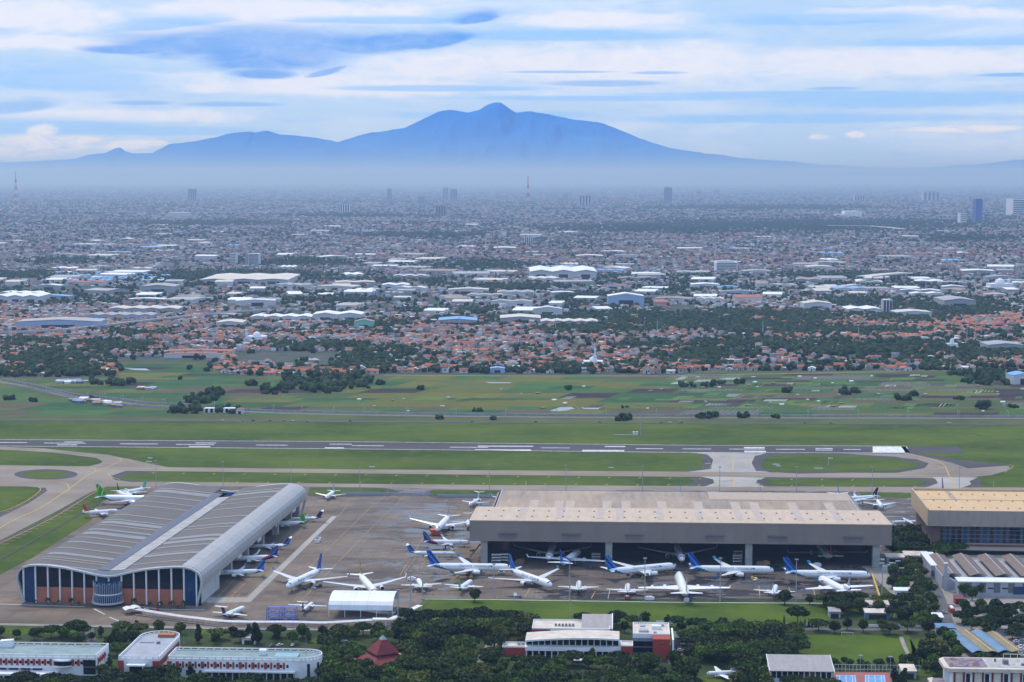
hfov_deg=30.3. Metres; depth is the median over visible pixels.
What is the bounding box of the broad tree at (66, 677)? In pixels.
[60,673,82,681]
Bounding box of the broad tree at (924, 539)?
[917,536,929,542]
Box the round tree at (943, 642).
[932,640,948,647]
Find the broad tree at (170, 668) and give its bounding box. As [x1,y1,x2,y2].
[156,664,181,673]
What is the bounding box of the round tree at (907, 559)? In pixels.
[901,556,910,563]
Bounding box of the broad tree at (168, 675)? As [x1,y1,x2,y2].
[162,672,180,679]
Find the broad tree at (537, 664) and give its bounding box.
[525,660,550,668]
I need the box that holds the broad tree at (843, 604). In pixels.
[833,600,856,613]
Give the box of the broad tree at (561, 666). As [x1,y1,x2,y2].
[542,662,563,669]
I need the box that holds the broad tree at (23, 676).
[10,670,39,681]
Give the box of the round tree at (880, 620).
[876,618,886,629]
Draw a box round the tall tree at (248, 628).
[245,624,250,632]
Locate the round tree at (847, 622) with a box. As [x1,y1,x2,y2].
[842,617,852,629]
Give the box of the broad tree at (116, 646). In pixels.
[109,642,125,655]
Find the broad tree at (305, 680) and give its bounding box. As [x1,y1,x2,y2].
[295,678,317,681]
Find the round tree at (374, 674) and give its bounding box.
[364,669,379,679]
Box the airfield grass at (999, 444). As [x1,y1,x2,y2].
[0,421,1023,623]
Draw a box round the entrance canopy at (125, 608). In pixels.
[122,606,132,614]
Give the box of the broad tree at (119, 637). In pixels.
[107,632,130,642]
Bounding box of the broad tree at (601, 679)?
[592,676,617,681]
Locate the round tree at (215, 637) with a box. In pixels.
[210,632,220,643]
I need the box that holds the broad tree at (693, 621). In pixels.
[686,617,703,625]
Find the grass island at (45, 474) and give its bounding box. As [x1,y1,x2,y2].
[23,471,66,477]
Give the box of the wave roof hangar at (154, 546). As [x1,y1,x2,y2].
[16,482,306,606]
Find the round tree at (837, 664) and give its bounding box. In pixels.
[835,661,842,668]
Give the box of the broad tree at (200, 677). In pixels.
[187,672,211,681]
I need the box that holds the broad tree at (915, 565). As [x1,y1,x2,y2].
[905,562,921,568]
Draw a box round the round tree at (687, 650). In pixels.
[683,646,693,658]
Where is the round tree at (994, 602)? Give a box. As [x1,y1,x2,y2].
[989,599,1002,605]
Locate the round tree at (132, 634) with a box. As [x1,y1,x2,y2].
[127,629,136,640]
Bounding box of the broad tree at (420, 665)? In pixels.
[411,659,427,669]
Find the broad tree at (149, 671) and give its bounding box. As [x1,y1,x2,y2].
[138,666,165,676]
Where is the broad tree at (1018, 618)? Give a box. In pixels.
[1010,614,1023,624]
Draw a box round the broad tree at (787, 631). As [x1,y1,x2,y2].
[784,628,801,633]
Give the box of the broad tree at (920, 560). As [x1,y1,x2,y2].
[913,557,922,564]
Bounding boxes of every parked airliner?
[83,504,118,516]
[94,484,144,504]
[107,483,134,494]
[123,480,146,494]
[215,606,246,616]
[219,560,265,577]
[233,546,278,562]
[249,536,291,549]
[272,553,350,591]
[279,513,305,527]
[282,510,323,520]
[317,484,341,499]
[321,558,406,590]
[405,543,455,556]
[405,577,440,589]
[409,504,469,531]
[422,531,469,546]
[426,550,509,575]
[445,578,483,590]
[462,491,484,506]
[485,554,558,590]
[513,542,591,562]
[526,549,605,565]
[558,580,592,591]
[602,555,674,576]
[610,583,647,594]
[638,571,730,595]
[639,543,716,563]
[687,552,773,577]
[754,584,794,595]
[783,557,870,581]
[787,545,867,558]
[805,576,872,593]
[827,486,874,500]
[852,487,878,501]
[863,491,891,509]
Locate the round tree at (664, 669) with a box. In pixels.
[658,664,667,673]
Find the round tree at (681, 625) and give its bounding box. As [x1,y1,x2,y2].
[676,621,686,628]
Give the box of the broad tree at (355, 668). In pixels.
[348,665,362,672]
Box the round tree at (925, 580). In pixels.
[922,578,932,582]
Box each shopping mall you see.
[168,212,191,216]
[834,211,861,216]
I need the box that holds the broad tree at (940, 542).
[933,540,947,544]
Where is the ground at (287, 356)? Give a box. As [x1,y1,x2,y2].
[0,184,1023,424]
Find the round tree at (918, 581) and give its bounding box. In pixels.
[912,578,923,586]
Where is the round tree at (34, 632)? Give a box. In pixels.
[28,627,39,639]
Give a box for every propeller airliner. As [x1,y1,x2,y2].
[288,601,323,610]
[452,519,469,527]
[893,518,915,524]
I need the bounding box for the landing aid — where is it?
[614,414,640,434]
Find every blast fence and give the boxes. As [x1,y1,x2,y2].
[341,492,430,495]
[437,494,496,496]
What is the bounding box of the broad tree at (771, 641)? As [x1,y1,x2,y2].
[764,637,783,646]
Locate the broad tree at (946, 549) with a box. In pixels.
[941,546,951,554]
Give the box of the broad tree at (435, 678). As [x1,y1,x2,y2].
[425,672,441,681]
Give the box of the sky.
[0,0,1023,167]
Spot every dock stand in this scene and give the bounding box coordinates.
[491,554,499,561]
[500,553,508,561]
[592,553,599,559]
[733,550,742,557]
[733,554,741,562]
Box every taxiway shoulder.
[0,487,108,543]
[0,488,46,516]
[14,469,77,479]
[112,471,165,481]
[307,487,398,496]
[426,490,501,497]
[683,477,713,485]
[684,453,712,470]
[752,453,926,473]
[757,477,937,486]
[766,453,927,472]
[911,453,1011,476]
[915,454,1004,467]
[968,478,980,486]
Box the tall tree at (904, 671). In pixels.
[902,668,908,676]
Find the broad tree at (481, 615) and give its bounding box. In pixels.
[469,613,489,628]
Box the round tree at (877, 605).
[872,603,881,608]
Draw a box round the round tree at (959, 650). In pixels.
[951,644,964,655]
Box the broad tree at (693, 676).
[686,674,700,680]
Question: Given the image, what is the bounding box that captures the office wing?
[118,630,179,673]
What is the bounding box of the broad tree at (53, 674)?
[41,672,64,678]
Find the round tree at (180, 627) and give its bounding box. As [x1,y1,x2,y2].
[174,622,186,633]
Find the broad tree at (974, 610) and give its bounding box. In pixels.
[961,606,981,615]
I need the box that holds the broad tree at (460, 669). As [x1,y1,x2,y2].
[452,665,482,675]
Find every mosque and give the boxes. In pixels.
[244,327,266,341]
[582,347,602,363]
[946,338,957,346]
[984,278,1013,288]
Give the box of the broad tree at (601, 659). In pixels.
[591,655,612,666]
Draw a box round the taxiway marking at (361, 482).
[0,453,1011,542]
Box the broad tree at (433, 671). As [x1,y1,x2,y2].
[420,668,437,674]
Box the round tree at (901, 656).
[898,654,907,661]
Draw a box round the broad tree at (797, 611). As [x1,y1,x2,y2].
[785,605,810,621]
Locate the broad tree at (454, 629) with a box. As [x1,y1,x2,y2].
[443,623,466,635]
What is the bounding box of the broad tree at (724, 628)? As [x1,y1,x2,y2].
[712,623,733,635]
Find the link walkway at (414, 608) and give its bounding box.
[388,605,422,618]
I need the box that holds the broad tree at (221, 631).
[206,627,229,635]
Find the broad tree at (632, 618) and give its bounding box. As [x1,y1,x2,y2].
[624,615,640,626]
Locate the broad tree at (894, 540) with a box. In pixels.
[892,537,899,543]
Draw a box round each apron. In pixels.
[0,486,915,629]
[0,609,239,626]
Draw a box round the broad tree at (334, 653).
[322,649,340,657]
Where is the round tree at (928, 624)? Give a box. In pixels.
[922,619,934,630]
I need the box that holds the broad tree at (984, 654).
[974,651,992,657]
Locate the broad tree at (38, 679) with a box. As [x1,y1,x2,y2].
[28,676,44,681]
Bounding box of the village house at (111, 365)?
[107,362,114,367]
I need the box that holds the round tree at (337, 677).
[328,673,344,681]
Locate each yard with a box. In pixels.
[862,564,925,599]
[939,555,1023,638]
[997,597,1023,603]
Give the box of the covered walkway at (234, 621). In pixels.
[135,608,405,627]
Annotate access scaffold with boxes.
[266,606,281,620]
[282,606,296,620]
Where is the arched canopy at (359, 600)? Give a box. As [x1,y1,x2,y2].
[328,590,398,617]
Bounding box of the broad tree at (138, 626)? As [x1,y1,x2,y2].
[127,622,148,634]
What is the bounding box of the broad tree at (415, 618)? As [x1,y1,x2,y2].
[406,614,429,624]
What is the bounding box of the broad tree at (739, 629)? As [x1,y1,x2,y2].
[732,625,750,637]
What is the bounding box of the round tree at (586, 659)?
[581,655,594,667]
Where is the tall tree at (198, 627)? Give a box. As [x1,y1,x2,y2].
[195,623,201,632]
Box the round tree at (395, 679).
[389,676,402,681]
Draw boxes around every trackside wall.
[3,378,189,404]
[6,383,168,408]
[244,409,1023,416]
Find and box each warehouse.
[0,290,44,293]
[0,292,50,302]
[5,280,27,285]
[16,317,106,328]
[37,283,64,289]
[45,277,68,282]
[46,266,77,268]
[51,275,83,278]
[51,294,74,298]
[65,280,106,285]
[69,243,97,246]
[76,269,99,271]
[80,239,104,242]
[84,288,129,294]
[86,312,156,318]
[87,254,121,256]
[89,265,111,267]
[100,272,136,276]
[108,305,183,311]
[110,270,157,273]
[126,267,152,269]
[128,297,166,301]
[135,292,163,297]
[140,246,163,248]
[140,283,180,292]
[164,296,205,303]
[165,279,187,284]
[173,294,204,296]
[188,239,209,240]
[193,242,212,244]
[195,254,221,258]
[200,273,299,283]
[214,313,241,315]
[215,280,235,285]
[216,319,246,326]
[226,244,238,247]
[226,292,246,296]
[227,297,252,303]
[235,298,275,305]
[249,286,266,291]
[250,313,312,321]
[260,297,281,302]
[271,282,313,288]
[276,253,294,254]
[277,265,296,268]
[286,291,302,296]
[291,234,308,236]
[312,310,364,319]
[316,255,348,258]
[317,284,360,289]
[335,280,374,284]
[336,302,365,309]
[343,289,376,296]
[344,272,363,276]
[355,253,375,255]
[356,288,379,292]
[361,262,389,264]
[381,291,403,296]
[382,282,409,289]
[387,260,420,263]
[388,258,406,260]
[393,274,426,279]
[393,286,427,291]
[393,296,413,299]
[397,266,432,268]
[397,289,415,293]
[399,253,427,255]
[415,257,447,260]
[418,269,458,274]
[424,308,449,313]
[437,295,467,300]
[438,316,477,324]
[448,287,488,293]
[452,271,489,276]
[452,299,473,304]
[461,245,475,248]
[467,293,502,297]
[472,278,510,282]
[488,270,518,274]
[490,299,532,306]
[490,366,504,372]
[493,246,515,249]
[497,289,533,295]
[500,313,540,322]
[513,306,534,312]
[520,234,542,236]
[527,276,562,281]
[529,265,596,278]
[540,318,597,323]
[549,301,564,306]
[550,291,574,294]
[551,280,592,284]
[559,231,578,233]
[561,262,578,265]
[573,296,602,301]
[576,254,602,256]
[587,306,612,310]
[595,269,622,272]
[602,250,625,252]
[602,266,630,269]
[602,284,628,288]
[607,292,643,306]
[612,263,636,265]
[614,254,638,257]
[617,276,656,280]
[631,272,659,275]
[635,289,658,294]
[637,273,665,277]
[641,286,671,288]
[652,296,694,302]
[653,299,667,305]
[677,247,701,249]
[677,270,708,273]
[690,282,719,287]
[691,277,715,282]
[693,294,717,297]
[696,296,723,302]
[711,260,740,262]
[717,285,737,289]
[723,289,756,293]
[727,247,747,250]
[732,294,762,300]
[741,269,771,272]
[754,281,767,287]
[763,292,781,295]
[766,283,796,287]
[792,262,819,266]
[795,277,820,283]
[800,300,831,309]
[804,265,832,268]
[807,285,835,287]
[808,288,831,293]
[813,251,843,254]
[816,261,845,263]
[816,276,846,281]
[819,258,841,260]
[831,286,868,290]
[841,305,880,312]
[847,291,866,294]
[855,279,882,284]
[864,287,889,288]
[865,276,889,280]
[871,268,888,270]
[874,255,911,258]
[890,309,931,315]
[891,286,919,289]
[900,288,939,294]
[902,235,918,237]
[902,277,931,280]
[908,291,943,297]
[914,279,942,283]
[933,295,975,306]
[937,281,963,284]
[938,287,965,292]
[940,259,962,261]
[941,285,963,288]
[959,269,994,273]
[979,340,1023,348]
[983,275,1017,279]
[983,292,1006,296]
[987,264,1013,268]
[995,269,1013,272]
[996,287,1019,291]
[1003,279,1023,282]
[1005,371,1023,383]
[1012,281,1023,285]
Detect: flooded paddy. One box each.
[125,368,147,369]
[550,407,573,410]
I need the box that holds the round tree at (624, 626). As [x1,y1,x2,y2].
[620,621,628,632]
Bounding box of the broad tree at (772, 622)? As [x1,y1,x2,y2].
[764,619,781,625]
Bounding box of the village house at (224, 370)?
[220,368,227,372]
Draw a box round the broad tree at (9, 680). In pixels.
[0,678,17,681]
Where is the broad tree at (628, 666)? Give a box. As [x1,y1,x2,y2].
[621,663,642,671]
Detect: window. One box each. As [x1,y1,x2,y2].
[53,661,71,665]
[268,673,272,678]
[274,673,280,678]
[281,673,287,678]
[307,664,309,676]
[595,640,599,645]
[601,640,605,645]
[607,640,611,645]
[821,672,825,678]
[966,674,969,681]
[985,674,988,681]
[1004,674,1007,681]
[1013,587,1023,593]
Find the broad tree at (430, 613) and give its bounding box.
[412,609,436,619]
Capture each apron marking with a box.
[208,491,814,614]
[870,570,879,594]
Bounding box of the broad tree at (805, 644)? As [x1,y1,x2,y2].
[792,639,810,654]
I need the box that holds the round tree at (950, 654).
[942,651,956,656]
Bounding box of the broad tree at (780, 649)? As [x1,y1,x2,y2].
[763,644,791,653]
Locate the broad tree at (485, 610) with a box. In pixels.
[471,606,492,614]
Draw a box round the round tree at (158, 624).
[153,620,165,630]
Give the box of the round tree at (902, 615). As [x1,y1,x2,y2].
[896,609,909,619]
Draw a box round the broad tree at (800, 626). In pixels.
[786,622,806,631]
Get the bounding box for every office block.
[0,639,108,677]
[167,647,322,680]
[927,654,1023,681]
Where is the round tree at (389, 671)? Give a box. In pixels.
[380,666,396,678]
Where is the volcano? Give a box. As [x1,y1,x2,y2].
[339,102,882,177]
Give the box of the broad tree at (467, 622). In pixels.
[447,616,475,634]
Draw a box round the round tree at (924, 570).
[917,566,928,574]
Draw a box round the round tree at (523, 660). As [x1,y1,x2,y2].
[514,658,526,661]
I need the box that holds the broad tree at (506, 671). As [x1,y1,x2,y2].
[497,669,517,675]
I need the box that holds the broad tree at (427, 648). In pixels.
[422,644,431,651]
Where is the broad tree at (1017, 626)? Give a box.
[1008,623,1021,629]
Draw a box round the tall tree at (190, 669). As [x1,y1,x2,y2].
[186,665,195,674]
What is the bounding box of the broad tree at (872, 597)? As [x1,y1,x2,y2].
[870,595,886,599]
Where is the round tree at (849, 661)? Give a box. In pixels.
[845,658,853,667]
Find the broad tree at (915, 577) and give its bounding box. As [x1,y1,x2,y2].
[908,574,925,580]
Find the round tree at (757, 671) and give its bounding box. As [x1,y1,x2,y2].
[750,666,763,680]
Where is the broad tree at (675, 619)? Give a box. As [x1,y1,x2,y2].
[668,615,685,627]
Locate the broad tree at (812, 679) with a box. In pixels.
[802,676,820,681]
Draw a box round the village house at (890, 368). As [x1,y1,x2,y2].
[885,366,895,370]
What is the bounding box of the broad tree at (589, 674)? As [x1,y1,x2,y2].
[579,670,604,678]
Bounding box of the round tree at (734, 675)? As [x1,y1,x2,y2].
[728,671,744,681]
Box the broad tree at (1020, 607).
[1017,603,1023,611]
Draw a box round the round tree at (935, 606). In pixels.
[930,602,939,609]
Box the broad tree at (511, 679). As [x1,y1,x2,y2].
[506,677,529,681]
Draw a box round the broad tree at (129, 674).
[123,671,139,676]
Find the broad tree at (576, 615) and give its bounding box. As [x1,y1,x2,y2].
[572,612,591,618]
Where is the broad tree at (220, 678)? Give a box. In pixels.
[210,674,230,681]
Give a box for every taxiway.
[0,447,168,468]
[0,465,908,477]
[0,467,157,539]
[0,482,1023,491]
[690,453,766,471]
[700,476,763,486]
[842,453,1009,477]
[925,477,976,487]
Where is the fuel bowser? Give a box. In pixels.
[645,596,653,600]
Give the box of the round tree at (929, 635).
[924,632,936,639]
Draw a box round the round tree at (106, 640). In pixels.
[103,635,112,643]
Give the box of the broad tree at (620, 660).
[608,655,632,665]
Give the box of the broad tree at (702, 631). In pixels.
[692,627,707,634]
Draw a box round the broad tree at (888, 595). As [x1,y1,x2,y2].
[881,593,895,600]
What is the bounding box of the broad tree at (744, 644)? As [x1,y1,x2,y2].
[735,640,749,646]
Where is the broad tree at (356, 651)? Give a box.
[344,646,367,655]
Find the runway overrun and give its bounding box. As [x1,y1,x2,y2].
[907,446,963,452]
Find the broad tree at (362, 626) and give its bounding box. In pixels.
[354,621,371,635]
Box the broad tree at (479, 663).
[469,662,492,666]
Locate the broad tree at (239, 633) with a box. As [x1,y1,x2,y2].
[230,630,249,641]
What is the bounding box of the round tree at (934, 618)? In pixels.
[929,614,940,625]
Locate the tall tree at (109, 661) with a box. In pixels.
[105,657,112,665]
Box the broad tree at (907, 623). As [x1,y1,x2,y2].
[900,619,915,631]
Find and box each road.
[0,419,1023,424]
[0,623,369,630]
[85,628,98,645]
[416,375,482,375]
[676,369,1022,375]
[805,628,934,630]
[921,566,960,655]
[926,601,975,606]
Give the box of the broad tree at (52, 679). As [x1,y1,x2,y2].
[40,677,65,681]
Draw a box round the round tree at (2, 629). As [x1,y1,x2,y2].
[0,625,5,636]
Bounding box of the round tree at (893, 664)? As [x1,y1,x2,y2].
[888,661,896,668]
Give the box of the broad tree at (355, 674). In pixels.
[345,672,364,678]
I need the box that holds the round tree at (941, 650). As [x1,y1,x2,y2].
[932,644,949,656]
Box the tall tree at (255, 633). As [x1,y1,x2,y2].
[249,622,261,643]
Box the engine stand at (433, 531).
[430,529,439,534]
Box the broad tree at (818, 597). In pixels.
[813,594,828,604]
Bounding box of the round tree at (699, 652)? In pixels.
[692,645,708,661]
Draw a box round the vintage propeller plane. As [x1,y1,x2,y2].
[706,666,736,678]
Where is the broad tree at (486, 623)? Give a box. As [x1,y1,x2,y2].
[473,617,496,634]
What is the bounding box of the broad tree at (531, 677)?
[519,674,539,680]
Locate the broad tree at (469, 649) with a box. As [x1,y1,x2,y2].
[452,645,474,655]
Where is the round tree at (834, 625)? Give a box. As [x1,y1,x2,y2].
[829,621,840,632]
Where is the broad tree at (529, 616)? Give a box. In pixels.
[516,612,540,620]
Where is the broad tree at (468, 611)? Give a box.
[461,608,475,617]
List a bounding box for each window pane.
[940,526,942,540]
[946,526,948,541]
[951,526,954,541]
[958,526,960,541]
[964,527,966,542]
[970,527,972,542]
[973,527,975,542]
[976,527,979,542]
[983,527,986,542]
[990,527,993,542]
[996,527,999,542]
[1003,527,1005,542]
[1009,527,1012,542]
[1013,527,1015,542]
[1016,527,1019,542]
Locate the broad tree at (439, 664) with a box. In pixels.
[424,657,457,671]
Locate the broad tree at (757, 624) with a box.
[750,620,766,628]
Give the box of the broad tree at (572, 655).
[559,650,585,665]
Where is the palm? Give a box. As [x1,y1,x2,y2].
[179,600,187,608]
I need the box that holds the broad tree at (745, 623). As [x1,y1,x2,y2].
[730,619,754,628]
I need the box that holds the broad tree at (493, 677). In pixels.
[483,673,506,681]
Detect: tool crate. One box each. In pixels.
[515,559,522,564]
[756,560,763,565]
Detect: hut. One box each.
[75,399,83,402]
[92,401,100,404]
[953,594,964,603]
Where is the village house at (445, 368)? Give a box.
[442,364,449,372]
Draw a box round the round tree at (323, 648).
[318,646,330,651]
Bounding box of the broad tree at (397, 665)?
[382,661,403,669]
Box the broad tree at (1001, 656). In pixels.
[994,654,1009,657]
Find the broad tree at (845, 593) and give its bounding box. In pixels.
[834,591,849,596]
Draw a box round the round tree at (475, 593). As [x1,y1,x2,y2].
[469,588,481,601]
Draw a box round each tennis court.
[833,672,891,681]
[836,675,856,681]
[866,675,885,681]
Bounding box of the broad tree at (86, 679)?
[82,676,93,681]
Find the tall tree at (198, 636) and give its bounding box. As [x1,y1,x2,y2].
[194,630,202,642]
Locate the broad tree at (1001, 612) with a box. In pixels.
[990,608,1012,617]
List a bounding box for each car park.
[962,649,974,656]
[1008,638,1023,657]
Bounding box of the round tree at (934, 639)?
[930,637,939,646]
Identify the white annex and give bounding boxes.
[920,552,938,577]
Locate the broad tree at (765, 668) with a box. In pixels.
[750,665,769,673]
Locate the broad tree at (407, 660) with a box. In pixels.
[395,654,423,669]
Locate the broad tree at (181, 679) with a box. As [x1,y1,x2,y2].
[165,676,189,681]
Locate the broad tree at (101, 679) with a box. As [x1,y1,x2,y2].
[88,677,110,681]
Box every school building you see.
[164,352,225,357]
[169,348,234,353]
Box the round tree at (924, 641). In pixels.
[917,638,932,646]
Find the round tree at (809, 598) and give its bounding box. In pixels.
[805,594,813,603]
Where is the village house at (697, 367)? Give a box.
[693,365,702,370]
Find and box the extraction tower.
[943,562,954,590]
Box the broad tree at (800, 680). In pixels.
[792,678,810,681]
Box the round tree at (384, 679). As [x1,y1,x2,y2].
[379,676,389,681]
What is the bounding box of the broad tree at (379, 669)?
[361,666,384,673]
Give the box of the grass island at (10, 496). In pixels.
[0,486,37,511]
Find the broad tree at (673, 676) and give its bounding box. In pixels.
[660,670,689,681]
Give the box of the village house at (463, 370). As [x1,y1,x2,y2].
[459,368,467,372]
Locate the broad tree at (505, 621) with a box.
[489,616,511,626]
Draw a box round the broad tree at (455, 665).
[447,664,462,667]
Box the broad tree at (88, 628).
[77,625,92,634]
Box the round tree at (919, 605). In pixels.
[915,601,926,610]
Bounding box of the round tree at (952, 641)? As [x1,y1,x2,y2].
[947,637,959,647]
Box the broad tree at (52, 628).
[41,624,60,637]
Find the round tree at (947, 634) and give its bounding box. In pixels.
[941,629,956,640]
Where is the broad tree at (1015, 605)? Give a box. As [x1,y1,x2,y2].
[1003,603,1018,608]
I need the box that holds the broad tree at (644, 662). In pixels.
[631,656,659,674]
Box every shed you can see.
[827,607,840,617]
[862,600,889,610]
[863,608,889,618]
[884,553,904,562]
[893,587,911,594]
[899,664,916,678]
[902,551,926,557]
[951,629,1023,656]
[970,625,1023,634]
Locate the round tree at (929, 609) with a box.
[921,606,931,613]
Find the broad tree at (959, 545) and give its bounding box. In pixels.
[950,541,968,548]
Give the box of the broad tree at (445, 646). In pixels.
[437,641,454,650]
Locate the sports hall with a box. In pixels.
[766,654,834,681]
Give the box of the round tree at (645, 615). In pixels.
[639,611,650,620]
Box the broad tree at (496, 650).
[477,646,504,654]
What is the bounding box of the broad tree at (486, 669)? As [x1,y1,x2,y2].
[470,664,492,673]
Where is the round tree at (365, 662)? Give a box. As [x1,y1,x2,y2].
[360,658,373,667]
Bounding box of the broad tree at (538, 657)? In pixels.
[530,654,547,660]
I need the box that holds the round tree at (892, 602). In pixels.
[889,599,896,606]
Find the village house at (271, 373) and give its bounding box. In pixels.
[267,371,276,375]
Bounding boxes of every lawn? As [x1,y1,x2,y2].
[0,625,77,633]
[201,629,244,634]
[309,638,356,642]
[406,600,862,627]
[699,675,740,681]
[710,675,731,679]
[795,635,916,664]
[879,584,928,599]
[893,605,930,617]
[911,640,935,675]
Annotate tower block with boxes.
[188,189,197,201]
[340,204,349,213]
[387,188,391,199]
[418,197,424,202]
[436,205,445,216]
[443,188,447,200]
[450,189,456,200]
[524,236,533,243]
[563,193,567,200]
[579,195,590,205]
[664,187,671,202]
[713,190,719,195]
[853,195,864,200]
[921,192,939,199]
[957,213,966,222]
[972,198,981,221]
[1006,198,1023,215]
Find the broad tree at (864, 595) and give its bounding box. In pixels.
[852,591,869,597]
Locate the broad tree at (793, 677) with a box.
[779,674,802,681]
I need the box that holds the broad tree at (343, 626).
[330,624,348,637]
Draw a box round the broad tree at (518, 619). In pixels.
[506,616,525,624]
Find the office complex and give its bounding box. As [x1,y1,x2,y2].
[502,613,689,660]
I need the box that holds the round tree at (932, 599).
[927,595,938,603]
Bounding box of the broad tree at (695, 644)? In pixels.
[688,642,702,648]
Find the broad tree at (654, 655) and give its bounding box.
[634,652,661,671]
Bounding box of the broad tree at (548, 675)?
[536,670,566,681]
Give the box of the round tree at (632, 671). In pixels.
[627,668,639,675]
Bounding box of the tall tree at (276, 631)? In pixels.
[272,624,280,641]
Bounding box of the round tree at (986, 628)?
[982,625,995,631]
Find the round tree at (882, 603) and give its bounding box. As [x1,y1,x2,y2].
[872,598,886,607]
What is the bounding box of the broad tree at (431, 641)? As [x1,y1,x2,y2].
[417,635,443,647]
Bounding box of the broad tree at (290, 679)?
[278,677,298,681]
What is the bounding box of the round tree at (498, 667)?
[492,663,504,672]
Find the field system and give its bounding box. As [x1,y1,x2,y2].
[0,363,1023,414]
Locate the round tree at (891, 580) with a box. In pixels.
[886,576,898,585]
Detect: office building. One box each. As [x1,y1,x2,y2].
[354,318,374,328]
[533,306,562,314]
[714,261,737,271]
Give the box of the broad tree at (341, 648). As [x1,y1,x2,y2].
[333,644,353,655]
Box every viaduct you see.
[0,308,274,333]
[599,294,681,299]
[798,284,860,292]
[827,225,905,228]
[856,272,912,281]
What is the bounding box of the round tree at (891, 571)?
[888,568,896,575]
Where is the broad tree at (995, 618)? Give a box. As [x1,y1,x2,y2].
[976,614,998,621]
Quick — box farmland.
[0,362,1023,423]
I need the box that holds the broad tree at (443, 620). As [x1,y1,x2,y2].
[436,618,449,623]
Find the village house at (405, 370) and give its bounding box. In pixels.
[400,369,409,372]
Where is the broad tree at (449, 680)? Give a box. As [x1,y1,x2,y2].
[440,679,453,681]
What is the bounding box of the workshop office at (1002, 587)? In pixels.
[955,577,1023,596]
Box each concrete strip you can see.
[204,597,245,602]
[243,516,336,601]
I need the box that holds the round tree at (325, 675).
[320,671,330,681]
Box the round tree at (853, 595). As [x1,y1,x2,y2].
[848,591,861,600]
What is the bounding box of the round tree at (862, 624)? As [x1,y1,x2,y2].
[857,619,867,631]
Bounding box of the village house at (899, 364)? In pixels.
[894,362,902,367]
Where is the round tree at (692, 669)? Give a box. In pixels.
[685,663,698,676]
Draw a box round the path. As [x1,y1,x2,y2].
[457,599,745,602]
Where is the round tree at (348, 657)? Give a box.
[341,653,354,661]
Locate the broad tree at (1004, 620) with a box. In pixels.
[996,617,1012,624]
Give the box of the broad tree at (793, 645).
[778,640,801,650]
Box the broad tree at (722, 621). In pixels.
[713,619,730,624]
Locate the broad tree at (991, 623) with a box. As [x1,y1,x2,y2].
[980,620,1000,629]
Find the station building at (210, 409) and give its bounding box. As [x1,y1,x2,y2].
[204,407,235,412]
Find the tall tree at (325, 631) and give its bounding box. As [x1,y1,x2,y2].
[323,627,328,634]
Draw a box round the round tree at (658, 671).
[650,666,665,681]
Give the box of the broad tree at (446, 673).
[436,668,455,679]
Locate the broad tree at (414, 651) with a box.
[403,648,426,657]
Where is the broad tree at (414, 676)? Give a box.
[398,670,430,681]
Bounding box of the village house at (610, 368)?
[606,365,613,371]
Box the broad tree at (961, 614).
[952,610,972,618]
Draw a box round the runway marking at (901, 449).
[0,439,909,452]
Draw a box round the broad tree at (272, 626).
[266,624,287,631]
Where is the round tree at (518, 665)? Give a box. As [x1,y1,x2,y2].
[512,660,525,675]
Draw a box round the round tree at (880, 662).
[875,658,884,666]
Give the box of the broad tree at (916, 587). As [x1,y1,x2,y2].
[908,584,927,592]
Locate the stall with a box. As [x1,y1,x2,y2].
[934,623,954,631]
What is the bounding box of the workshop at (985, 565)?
[929,553,1023,588]
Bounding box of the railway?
[0,381,1023,418]
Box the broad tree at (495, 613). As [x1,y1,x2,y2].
[487,610,507,617]
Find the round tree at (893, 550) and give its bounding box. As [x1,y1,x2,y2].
[888,546,897,552]
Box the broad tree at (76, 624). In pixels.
[63,619,87,631]
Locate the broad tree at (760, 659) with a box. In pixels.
[752,653,766,664]
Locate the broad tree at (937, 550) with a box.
[928,547,944,553]
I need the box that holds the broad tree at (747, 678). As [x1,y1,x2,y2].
[736,674,758,681]
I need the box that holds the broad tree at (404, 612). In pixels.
[394,607,417,623]
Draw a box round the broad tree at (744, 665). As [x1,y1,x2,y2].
[730,659,757,673]
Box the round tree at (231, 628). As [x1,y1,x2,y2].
[228,626,237,632]
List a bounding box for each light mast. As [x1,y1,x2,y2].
[396,589,399,617]
[409,571,411,608]
[488,464,490,493]
[492,563,495,597]
[568,558,571,600]
[643,558,646,600]
[719,558,721,600]
[795,559,798,601]
[881,559,884,592]
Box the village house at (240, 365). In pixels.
[235,363,244,367]
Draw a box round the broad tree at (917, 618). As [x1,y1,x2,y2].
[909,615,927,624]
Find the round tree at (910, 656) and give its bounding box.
[905,653,915,662]
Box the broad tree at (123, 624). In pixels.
[111,621,130,632]
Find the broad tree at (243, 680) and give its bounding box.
[231,678,253,681]
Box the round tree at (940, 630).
[935,626,948,639]
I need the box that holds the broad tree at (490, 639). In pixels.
[482,634,506,645]
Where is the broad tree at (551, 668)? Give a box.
[538,666,565,673]
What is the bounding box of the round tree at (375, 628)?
[370,625,381,639]
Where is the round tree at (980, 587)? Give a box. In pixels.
[977,584,983,592]
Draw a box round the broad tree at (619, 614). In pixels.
[607,610,627,624]
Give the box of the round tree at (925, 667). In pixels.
[922,664,929,670]
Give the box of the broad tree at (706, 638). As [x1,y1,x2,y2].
[701,634,717,643]
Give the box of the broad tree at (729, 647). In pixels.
[717,641,743,659]
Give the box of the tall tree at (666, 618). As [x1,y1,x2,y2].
[664,614,669,621]
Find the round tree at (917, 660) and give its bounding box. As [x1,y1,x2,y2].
[912,656,921,666]
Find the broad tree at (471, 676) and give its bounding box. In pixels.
[454,671,484,681]
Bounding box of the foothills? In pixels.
[0,131,1023,183]
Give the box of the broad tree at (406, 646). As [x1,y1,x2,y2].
[394,641,424,652]
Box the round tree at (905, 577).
[897,574,910,580]

